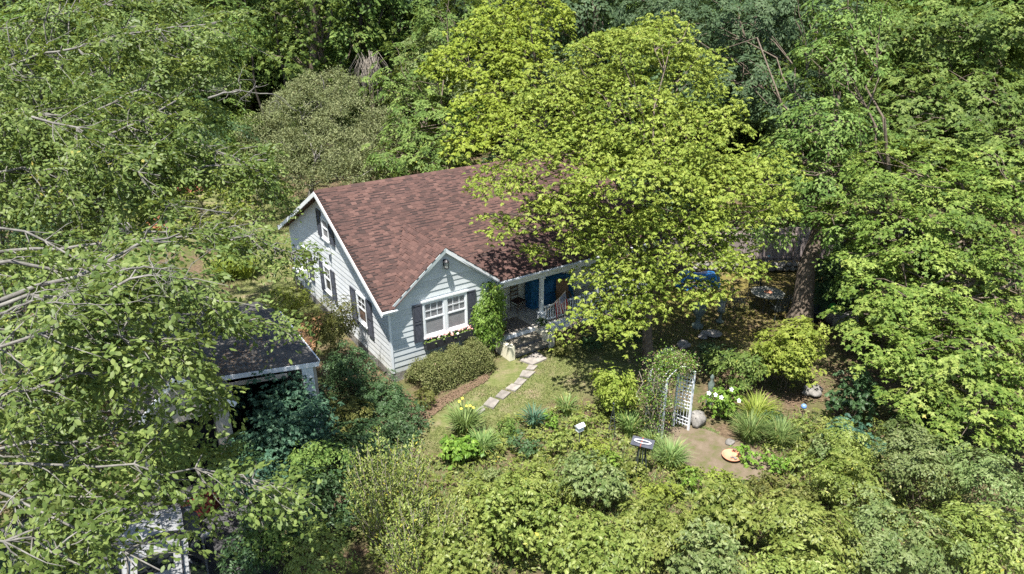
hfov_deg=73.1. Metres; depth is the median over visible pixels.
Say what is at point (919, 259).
woodland shrub
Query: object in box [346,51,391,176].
dead tree
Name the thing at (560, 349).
perennial
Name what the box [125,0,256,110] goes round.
woodland tree
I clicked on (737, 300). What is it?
patio chair
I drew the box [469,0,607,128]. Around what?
woodland tree
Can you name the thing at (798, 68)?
woodland tree
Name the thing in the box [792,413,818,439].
perennial
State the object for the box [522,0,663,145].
woodland tree
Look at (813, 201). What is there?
broadleaf tree
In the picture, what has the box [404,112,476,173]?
woodland shrub
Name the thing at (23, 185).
thicket shrub
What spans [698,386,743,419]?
flowering shrub
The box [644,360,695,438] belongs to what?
garden arbor
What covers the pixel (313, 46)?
tall tree
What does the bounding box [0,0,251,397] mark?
leafy tree
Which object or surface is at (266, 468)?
dense shrub
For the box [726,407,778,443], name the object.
iris clump
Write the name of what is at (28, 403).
thicket shrub
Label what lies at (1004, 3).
woodland tree
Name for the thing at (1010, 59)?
woodland tree
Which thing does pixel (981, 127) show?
maple tree
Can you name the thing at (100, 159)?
beech tree
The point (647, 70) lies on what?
woodland tree
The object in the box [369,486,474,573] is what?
upright shrub
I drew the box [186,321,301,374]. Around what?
roof litter
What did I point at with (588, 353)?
lawn grass
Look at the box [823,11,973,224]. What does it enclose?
woodland tree
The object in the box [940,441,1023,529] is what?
leafy shrub
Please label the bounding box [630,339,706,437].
climbing rose
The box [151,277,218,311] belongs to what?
thicket shrub
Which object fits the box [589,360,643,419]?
round bush
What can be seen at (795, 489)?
perennial
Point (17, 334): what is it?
leafy tree
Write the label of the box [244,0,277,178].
tall tree
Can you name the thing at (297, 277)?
air conditioner
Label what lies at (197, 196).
red shrub
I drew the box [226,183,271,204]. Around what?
green shrub
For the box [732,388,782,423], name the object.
ornamental grass
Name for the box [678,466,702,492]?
perennial
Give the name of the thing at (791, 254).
wooden fence
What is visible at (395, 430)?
dark shrub
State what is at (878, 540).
leafy shrub
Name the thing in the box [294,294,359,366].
tall shrub
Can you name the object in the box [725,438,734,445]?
garden rock
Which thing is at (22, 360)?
thicket shrub
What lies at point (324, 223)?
window
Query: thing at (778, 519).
leafy shrub
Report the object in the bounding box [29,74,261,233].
slender tree
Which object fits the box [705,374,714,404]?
garden statue
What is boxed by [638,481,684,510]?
perennial
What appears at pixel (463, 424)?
day lily
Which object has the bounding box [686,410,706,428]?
boulder
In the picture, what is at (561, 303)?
flag
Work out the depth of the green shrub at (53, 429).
19.21 m
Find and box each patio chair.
[728,287,745,312]
[747,275,764,301]
[768,298,789,320]
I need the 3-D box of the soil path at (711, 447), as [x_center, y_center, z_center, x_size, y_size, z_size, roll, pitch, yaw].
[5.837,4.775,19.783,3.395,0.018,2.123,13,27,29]
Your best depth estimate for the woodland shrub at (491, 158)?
42.90 m
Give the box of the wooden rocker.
[555,279,571,303]
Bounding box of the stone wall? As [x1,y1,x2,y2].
[632,261,916,271]
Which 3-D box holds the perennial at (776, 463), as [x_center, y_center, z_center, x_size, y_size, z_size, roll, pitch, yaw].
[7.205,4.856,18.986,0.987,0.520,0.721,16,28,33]
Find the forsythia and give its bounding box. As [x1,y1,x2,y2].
[265,285,316,318]
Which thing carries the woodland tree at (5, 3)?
on the ground at (504, 374)
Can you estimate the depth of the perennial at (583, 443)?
19.45 m
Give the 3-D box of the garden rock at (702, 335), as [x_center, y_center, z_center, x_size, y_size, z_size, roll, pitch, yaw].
[7.363,1.822,26.472,0.593,0.178,0.453,-15,27,-31]
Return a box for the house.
[277,150,664,381]
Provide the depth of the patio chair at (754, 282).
29.61 m
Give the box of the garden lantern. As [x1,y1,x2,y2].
[716,297,727,322]
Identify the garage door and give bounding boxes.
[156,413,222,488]
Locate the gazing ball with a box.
[801,404,806,414]
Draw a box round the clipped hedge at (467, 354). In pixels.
[403,336,498,396]
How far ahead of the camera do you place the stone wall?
32.46 m
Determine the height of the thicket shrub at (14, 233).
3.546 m
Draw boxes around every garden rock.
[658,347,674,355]
[676,340,690,348]
[698,330,710,339]
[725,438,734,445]
[802,384,822,396]
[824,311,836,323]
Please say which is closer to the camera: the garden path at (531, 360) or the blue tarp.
the garden path at (531, 360)
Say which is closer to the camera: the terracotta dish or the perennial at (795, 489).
the perennial at (795, 489)
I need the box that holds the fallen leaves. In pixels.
[384,163,609,273]
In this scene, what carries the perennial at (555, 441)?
on the ground at (504, 374)
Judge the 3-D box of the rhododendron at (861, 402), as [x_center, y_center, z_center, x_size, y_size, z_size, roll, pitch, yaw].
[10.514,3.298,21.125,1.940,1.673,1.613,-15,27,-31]
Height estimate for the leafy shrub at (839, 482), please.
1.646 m
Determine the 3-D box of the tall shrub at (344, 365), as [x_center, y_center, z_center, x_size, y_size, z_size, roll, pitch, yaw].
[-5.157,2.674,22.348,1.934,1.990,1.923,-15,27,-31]
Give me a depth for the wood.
55.25 m
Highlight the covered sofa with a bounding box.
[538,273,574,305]
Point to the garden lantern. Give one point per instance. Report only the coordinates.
(721, 308)
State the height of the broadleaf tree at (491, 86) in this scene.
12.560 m
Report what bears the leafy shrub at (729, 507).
on the ground at (504, 374)
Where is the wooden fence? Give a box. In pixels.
[632,227,910,262]
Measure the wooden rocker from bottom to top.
1.100 m
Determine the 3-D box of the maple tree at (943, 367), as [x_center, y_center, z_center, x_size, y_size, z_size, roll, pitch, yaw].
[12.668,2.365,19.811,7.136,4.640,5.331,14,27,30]
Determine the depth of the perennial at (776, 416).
20.79 m
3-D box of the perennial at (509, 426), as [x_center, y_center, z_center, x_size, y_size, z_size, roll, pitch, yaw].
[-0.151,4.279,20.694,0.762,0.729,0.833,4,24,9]
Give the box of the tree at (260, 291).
[227,197,326,337]
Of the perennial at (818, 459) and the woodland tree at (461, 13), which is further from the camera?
the woodland tree at (461, 13)
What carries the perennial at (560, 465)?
on the ground at (504, 374)
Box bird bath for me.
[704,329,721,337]
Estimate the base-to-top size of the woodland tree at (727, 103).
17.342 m
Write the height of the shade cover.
0.848 m
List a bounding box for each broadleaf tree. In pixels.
[356,0,502,179]
[382,26,492,128]
[413,0,577,168]
[462,9,813,371]
[706,0,919,328]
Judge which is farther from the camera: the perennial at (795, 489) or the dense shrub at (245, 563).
the perennial at (795, 489)
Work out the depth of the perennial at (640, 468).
18.73 m
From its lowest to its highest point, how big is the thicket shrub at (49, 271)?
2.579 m
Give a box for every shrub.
[0,158,69,198]
[0,200,70,270]
[0,256,23,309]
[0,279,56,327]
[0,315,100,374]
[0,356,110,424]
[0,363,50,444]
[0,445,79,524]
[0,520,92,573]
[6,395,110,461]
[8,244,109,293]
[48,193,114,236]
[144,118,236,184]
[147,216,164,235]
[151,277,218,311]
[186,187,203,209]
[204,438,278,513]
[206,108,263,178]
[214,525,284,573]
[220,430,274,468]
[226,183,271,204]
[226,379,262,431]
[231,369,344,482]
[232,440,302,503]
[233,62,416,199]
[234,492,305,568]
[235,462,337,555]
[248,107,322,172]
[258,411,333,471]
[279,511,360,573]
[280,438,357,504]
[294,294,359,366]
[295,97,336,163]
[304,462,380,531]
[320,340,379,395]
[320,418,386,472]
[322,393,377,434]
[332,107,394,165]
[337,426,441,552]
[354,368,411,413]
[355,114,443,181]
[368,398,421,445]
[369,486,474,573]
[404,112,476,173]
[411,386,436,411]
[414,515,494,573]
[422,487,473,538]
[452,478,513,528]
[467,473,582,569]
[481,120,565,163]
[491,460,580,524]
[541,508,656,573]
[548,448,633,510]
[612,168,712,225]
[613,493,700,562]
[642,159,719,216]
[665,515,748,573]
[682,477,769,543]
[690,338,734,372]
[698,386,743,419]
[701,347,770,393]
[736,539,850,573]
[748,315,830,389]
[753,488,875,573]
[787,218,857,261]
[805,452,889,521]
[813,418,878,472]
[814,256,885,311]
[821,233,915,279]
[841,484,978,573]
[870,417,967,505]
[905,229,969,276]
[908,500,1023,573]
[923,248,1021,296]
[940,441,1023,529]
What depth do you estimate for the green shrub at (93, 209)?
37.63 m
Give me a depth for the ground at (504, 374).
22.88 m
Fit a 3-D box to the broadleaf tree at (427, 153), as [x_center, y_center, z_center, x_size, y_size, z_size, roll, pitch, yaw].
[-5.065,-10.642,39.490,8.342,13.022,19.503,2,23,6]
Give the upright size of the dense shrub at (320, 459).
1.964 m
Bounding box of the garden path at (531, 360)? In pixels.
[477,351,546,413]
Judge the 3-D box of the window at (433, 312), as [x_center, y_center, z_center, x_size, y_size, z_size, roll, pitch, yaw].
[-2.649,1.061,23.608,0.900,1.360,0.109,-15,27,-31]
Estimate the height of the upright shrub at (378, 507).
3.059 m
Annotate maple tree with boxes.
[804,0,1023,183]
[814,137,1023,363]
[835,281,1023,462]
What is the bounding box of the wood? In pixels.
[0,0,1023,178]
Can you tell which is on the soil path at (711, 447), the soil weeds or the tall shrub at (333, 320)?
the soil weeds
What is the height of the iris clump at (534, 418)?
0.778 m
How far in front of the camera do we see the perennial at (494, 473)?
18.22 m
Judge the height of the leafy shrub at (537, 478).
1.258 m
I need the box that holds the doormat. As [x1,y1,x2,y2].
[503,317,530,334]
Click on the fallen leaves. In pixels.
(502, 210)
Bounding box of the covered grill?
[525,279,538,309]
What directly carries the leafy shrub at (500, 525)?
on the ground at (504, 374)
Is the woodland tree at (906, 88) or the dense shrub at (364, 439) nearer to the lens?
the dense shrub at (364, 439)
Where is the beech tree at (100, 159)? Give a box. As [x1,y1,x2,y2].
[0,0,333,573]
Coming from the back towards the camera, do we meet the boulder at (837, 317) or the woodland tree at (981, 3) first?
the woodland tree at (981, 3)
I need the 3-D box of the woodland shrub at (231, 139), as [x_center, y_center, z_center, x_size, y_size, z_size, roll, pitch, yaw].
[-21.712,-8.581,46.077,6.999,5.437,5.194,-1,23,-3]
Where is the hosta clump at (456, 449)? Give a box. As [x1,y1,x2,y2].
[438,434,485,469]
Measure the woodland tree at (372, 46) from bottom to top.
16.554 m
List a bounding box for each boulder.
[113,222,136,236]
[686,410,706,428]
[831,311,858,330]
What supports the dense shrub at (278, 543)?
on the ground at (504, 374)
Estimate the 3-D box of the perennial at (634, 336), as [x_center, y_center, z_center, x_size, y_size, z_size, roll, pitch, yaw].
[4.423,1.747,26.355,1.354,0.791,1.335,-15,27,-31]
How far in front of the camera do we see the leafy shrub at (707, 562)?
14.41 m
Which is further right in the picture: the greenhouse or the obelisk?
the obelisk
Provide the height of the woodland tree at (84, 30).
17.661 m
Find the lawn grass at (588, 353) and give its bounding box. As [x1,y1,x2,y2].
[424,298,828,451]
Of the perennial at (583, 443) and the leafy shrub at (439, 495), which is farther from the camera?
the perennial at (583, 443)
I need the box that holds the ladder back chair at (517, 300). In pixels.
[510,284,525,313]
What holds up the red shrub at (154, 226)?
on the ground at (504, 374)
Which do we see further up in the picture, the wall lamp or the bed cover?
the wall lamp
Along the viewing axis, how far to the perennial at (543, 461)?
18.55 m
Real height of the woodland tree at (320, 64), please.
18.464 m
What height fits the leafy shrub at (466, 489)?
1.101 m
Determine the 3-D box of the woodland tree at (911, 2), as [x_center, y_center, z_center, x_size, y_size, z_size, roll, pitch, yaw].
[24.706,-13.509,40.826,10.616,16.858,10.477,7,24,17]
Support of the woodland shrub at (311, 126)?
on the ground at (504, 374)
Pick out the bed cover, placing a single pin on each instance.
(801, 445)
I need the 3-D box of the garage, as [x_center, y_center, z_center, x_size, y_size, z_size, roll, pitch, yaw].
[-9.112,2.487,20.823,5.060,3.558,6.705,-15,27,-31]
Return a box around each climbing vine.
[289,244,301,291]
[469,279,507,354]
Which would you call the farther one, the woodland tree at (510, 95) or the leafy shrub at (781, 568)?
the woodland tree at (510, 95)
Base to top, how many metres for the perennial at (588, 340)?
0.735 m
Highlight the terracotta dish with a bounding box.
[722,449,741,461]
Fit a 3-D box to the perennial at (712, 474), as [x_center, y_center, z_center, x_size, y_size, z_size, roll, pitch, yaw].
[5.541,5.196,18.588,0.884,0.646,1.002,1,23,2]
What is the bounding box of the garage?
[101,294,323,505]
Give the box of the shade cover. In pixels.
[307,369,433,477]
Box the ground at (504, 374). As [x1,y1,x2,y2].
[0,6,1023,573]
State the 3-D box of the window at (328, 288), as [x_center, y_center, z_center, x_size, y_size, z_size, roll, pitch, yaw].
[-7.241,-0.278,27.166,0.109,1.150,0.760,-15,27,-31]
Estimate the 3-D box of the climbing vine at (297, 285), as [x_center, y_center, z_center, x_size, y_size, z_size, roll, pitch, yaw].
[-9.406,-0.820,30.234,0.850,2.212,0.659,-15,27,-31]
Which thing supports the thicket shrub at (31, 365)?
on the ground at (504, 374)
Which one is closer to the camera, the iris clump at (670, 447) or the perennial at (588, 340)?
the iris clump at (670, 447)
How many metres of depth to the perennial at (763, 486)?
18.08 m
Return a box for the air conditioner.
[292,266,307,280]
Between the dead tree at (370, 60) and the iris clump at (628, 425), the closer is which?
the iris clump at (628, 425)
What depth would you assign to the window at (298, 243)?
29.33 m
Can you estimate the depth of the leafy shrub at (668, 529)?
15.65 m
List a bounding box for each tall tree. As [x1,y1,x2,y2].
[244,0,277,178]
[272,0,297,156]
[309,3,341,176]
[356,0,375,116]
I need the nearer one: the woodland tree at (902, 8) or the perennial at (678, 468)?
the perennial at (678, 468)
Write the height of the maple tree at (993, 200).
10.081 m
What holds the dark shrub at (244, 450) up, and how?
on the ground at (504, 374)
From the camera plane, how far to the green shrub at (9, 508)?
17.02 m
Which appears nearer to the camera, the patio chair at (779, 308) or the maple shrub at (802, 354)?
the maple shrub at (802, 354)
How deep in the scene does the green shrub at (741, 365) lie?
22.18 m
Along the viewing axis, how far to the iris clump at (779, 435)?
20.07 m
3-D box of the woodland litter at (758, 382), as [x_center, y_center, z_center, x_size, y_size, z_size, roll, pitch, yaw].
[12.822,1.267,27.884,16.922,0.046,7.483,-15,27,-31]
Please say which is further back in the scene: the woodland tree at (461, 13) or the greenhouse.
the woodland tree at (461, 13)
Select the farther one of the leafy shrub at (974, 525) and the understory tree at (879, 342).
the understory tree at (879, 342)
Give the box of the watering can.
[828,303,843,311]
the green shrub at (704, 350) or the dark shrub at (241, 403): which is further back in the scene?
the green shrub at (704, 350)
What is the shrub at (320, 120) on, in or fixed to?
on the ground at (504, 374)
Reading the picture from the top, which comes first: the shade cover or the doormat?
the doormat
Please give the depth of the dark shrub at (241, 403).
20.23 m
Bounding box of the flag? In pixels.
[546,291,567,318]
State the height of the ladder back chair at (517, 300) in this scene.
1.122 m
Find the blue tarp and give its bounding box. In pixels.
[675,270,720,290]
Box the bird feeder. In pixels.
[575,422,584,453]
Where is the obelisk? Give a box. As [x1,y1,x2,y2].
[608,402,615,434]
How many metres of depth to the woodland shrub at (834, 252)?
31.30 m
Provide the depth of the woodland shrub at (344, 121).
49.24 m
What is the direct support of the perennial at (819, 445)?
on the ground at (504, 374)
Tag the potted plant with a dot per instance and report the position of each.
(541, 324)
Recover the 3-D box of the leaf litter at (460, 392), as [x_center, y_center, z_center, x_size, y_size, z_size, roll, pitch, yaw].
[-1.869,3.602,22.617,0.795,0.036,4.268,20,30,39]
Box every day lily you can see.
[437,397,491,436]
[458,423,501,457]
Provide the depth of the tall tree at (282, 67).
50.14 m
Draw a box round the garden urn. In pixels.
[692,301,706,329]
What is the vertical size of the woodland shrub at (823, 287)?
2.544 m
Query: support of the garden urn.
on the ground at (504, 374)
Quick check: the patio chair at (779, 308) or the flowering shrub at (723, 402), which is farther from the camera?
the patio chair at (779, 308)
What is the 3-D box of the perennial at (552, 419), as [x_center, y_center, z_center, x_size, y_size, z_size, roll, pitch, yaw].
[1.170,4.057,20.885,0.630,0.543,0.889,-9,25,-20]
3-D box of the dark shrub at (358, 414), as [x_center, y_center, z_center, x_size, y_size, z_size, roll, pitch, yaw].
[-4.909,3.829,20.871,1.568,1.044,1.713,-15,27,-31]
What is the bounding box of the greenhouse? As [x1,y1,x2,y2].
[100,505,212,573]
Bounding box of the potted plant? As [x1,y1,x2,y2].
[535,317,547,329]
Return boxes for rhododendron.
[820,413,886,457]
[824,365,887,422]
[887,400,969,450]
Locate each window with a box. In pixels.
[298,243,310,282]
[320,216,329,243]
[323,263,332,296]
[355,291,367,328]
[422,298,446,339]
[445,292,468,331]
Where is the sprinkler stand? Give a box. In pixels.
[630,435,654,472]
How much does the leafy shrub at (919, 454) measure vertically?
2.060 m
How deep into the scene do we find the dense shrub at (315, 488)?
15.76 m
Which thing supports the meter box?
attached to the house
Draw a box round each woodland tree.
[0,0,111,114]
[26,0,156,102]
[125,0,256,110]
[168,0,307,119]
[241,0,409,159]
[296,0,439,122]
[338,0,471,96]
[410,0,527,105]
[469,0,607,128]
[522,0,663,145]
[577,0,728,159]
[644,0,795,168]
[694,0,893,189]
[749,21,879,219]
[786,0,962,190]
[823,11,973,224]
[856,0,1022,197]
[895,6,1023,251]
[899,0,1023,209]
[967,0,1023,117]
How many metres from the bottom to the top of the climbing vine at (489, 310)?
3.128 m
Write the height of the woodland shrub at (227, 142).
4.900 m
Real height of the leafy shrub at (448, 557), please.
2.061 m
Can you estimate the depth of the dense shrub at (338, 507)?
16.38 m
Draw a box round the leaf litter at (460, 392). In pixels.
[406,371,491,423]
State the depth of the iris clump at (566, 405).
21.69 m
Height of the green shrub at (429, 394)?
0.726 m
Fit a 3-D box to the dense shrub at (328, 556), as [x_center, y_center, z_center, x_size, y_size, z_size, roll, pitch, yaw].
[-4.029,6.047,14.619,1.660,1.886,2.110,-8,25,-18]
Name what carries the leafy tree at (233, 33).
on the ground at (504, 374)
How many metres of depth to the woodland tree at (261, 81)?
52.81 m
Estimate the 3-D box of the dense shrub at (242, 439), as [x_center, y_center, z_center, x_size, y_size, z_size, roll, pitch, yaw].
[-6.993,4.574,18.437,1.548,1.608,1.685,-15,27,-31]
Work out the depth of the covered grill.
27.61 m
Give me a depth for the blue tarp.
30.56 m
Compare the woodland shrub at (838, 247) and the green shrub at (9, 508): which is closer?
the green shrub at (9, 508)
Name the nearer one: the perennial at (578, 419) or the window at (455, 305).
the perennial at (578, 419)
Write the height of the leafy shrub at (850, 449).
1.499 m
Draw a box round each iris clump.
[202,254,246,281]
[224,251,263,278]
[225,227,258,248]
[515,402,549,428]
[553,392,580,415]
[609,406,646,436]
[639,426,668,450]
[649,434,699,469]
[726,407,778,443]
[757,413,808,449]
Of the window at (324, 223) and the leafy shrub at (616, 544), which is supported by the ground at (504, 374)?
the leafy shrub at (616, 544)
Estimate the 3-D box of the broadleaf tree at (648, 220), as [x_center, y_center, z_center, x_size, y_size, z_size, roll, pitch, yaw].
[4.226,-3.232,23.832,11.937,11.623,10.022,-15,27,-31]
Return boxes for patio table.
[751,286,784,312]
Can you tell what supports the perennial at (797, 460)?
on the ground at (504, 374)
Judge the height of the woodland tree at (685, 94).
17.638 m
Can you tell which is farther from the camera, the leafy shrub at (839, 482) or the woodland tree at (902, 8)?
the woodland tree at (902, 8)
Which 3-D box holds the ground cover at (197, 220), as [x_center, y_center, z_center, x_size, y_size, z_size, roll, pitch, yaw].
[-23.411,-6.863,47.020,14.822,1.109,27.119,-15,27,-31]
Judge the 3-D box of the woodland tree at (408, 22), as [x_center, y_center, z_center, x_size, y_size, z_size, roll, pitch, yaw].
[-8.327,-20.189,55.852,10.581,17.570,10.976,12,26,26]
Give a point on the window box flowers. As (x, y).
(450, 333)
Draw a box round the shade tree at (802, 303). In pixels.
[607,0,868,328]
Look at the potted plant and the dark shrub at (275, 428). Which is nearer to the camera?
the dark shrub at (275, 428)
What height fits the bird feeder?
1.030 m
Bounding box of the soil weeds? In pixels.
[667,422,748,482]
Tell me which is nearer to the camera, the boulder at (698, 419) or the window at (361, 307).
the boulder at (698, 419)
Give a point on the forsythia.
(303, 299)
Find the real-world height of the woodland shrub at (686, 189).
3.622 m
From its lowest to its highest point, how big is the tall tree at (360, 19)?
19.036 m
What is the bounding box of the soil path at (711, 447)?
[657,425,775,481]
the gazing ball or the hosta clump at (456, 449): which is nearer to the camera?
the hosta clump at (456, 449)
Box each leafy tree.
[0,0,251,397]
[0,0,267,320]
[0,165,199,516]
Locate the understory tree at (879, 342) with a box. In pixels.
[822,127,1023,383]
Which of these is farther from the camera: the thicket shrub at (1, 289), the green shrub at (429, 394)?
the thicket shrub at (1, 289)
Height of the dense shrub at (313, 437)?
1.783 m
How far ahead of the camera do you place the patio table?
28.45 m
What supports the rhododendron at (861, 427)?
on the ground at (504, 374)
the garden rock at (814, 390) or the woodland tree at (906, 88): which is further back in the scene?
the woodland tree at (906, 88)
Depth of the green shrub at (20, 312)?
26.80 m
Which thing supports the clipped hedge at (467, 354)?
on the ground at (504, 374)
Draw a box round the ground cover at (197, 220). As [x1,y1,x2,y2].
[68,177,258,243]
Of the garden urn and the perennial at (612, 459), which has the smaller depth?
the perennial at (612, 459)
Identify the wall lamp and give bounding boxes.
[443,259,448,269]
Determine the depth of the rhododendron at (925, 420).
19.99 m
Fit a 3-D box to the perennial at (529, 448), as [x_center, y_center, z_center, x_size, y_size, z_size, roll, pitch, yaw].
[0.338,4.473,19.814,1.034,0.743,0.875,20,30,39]
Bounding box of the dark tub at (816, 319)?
[814,304,826,321]
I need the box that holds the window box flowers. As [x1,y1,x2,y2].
[424,325,472,343]
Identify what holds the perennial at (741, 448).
on the ground at (504, 374)
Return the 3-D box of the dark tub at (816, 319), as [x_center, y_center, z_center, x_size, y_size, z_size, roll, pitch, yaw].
[12.214,1.064,27.836,0.920,0.440,0.920,-15,27,-31]
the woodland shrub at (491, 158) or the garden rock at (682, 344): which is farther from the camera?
the woodland shrub at (491, 158)
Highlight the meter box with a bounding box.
[326,248,330,260]
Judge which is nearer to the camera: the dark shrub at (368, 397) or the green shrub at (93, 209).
the dark shrub at (368, 397)
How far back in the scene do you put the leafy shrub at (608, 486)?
17.29 m
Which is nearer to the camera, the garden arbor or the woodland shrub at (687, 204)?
the garden arbor
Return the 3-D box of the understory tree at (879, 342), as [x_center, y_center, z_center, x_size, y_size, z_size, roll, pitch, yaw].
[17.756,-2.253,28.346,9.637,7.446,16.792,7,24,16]
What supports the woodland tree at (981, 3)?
on the ground at (504, 374)
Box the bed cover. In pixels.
[347,392,979,573]
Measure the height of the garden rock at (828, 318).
0.552 m
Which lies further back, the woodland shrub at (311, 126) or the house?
the woodland shrub at (311, 126)
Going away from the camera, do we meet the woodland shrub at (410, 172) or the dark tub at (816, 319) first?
the dark tub at (816, 319)
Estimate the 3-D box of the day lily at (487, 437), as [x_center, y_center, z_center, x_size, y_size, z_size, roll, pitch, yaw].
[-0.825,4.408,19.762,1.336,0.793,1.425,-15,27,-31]
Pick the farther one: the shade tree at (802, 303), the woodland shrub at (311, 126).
the woodland shrub at (311, 126)
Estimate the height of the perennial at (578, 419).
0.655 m
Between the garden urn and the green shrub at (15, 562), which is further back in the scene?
the garden urn
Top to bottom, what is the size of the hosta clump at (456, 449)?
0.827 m
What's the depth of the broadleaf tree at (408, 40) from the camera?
44.38 m
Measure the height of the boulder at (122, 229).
0.695 m
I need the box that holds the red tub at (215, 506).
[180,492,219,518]
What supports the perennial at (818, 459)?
on the ground at (504, 374)
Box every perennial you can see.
[479,463,509,489]
[495,417,518,436]
[506,429,542,458]
[526,455,552,484]
[538,409,558,430]
[543,427,571,458]
[551,340,577,357]
[555,452,586,477]
[567,414,595,434]
[574,436,612,462]
[580,332,603,351]
[600,450,622,476]
[611,323,641,341]
[620,460,647,480]
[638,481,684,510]
[668,462,693,486]
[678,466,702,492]
[700,466,733,486]
[729,443,758,469]
[746,468,780,498]
[755,450,790,473]
[763,408,787,429]
[774,479,820,508]
[779,450,815,475]
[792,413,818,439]
[805,434,837,465]
[812,456,843,483]
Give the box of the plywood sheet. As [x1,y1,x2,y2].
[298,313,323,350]
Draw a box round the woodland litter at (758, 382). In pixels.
[618,275,888,404]
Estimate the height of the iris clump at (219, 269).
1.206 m

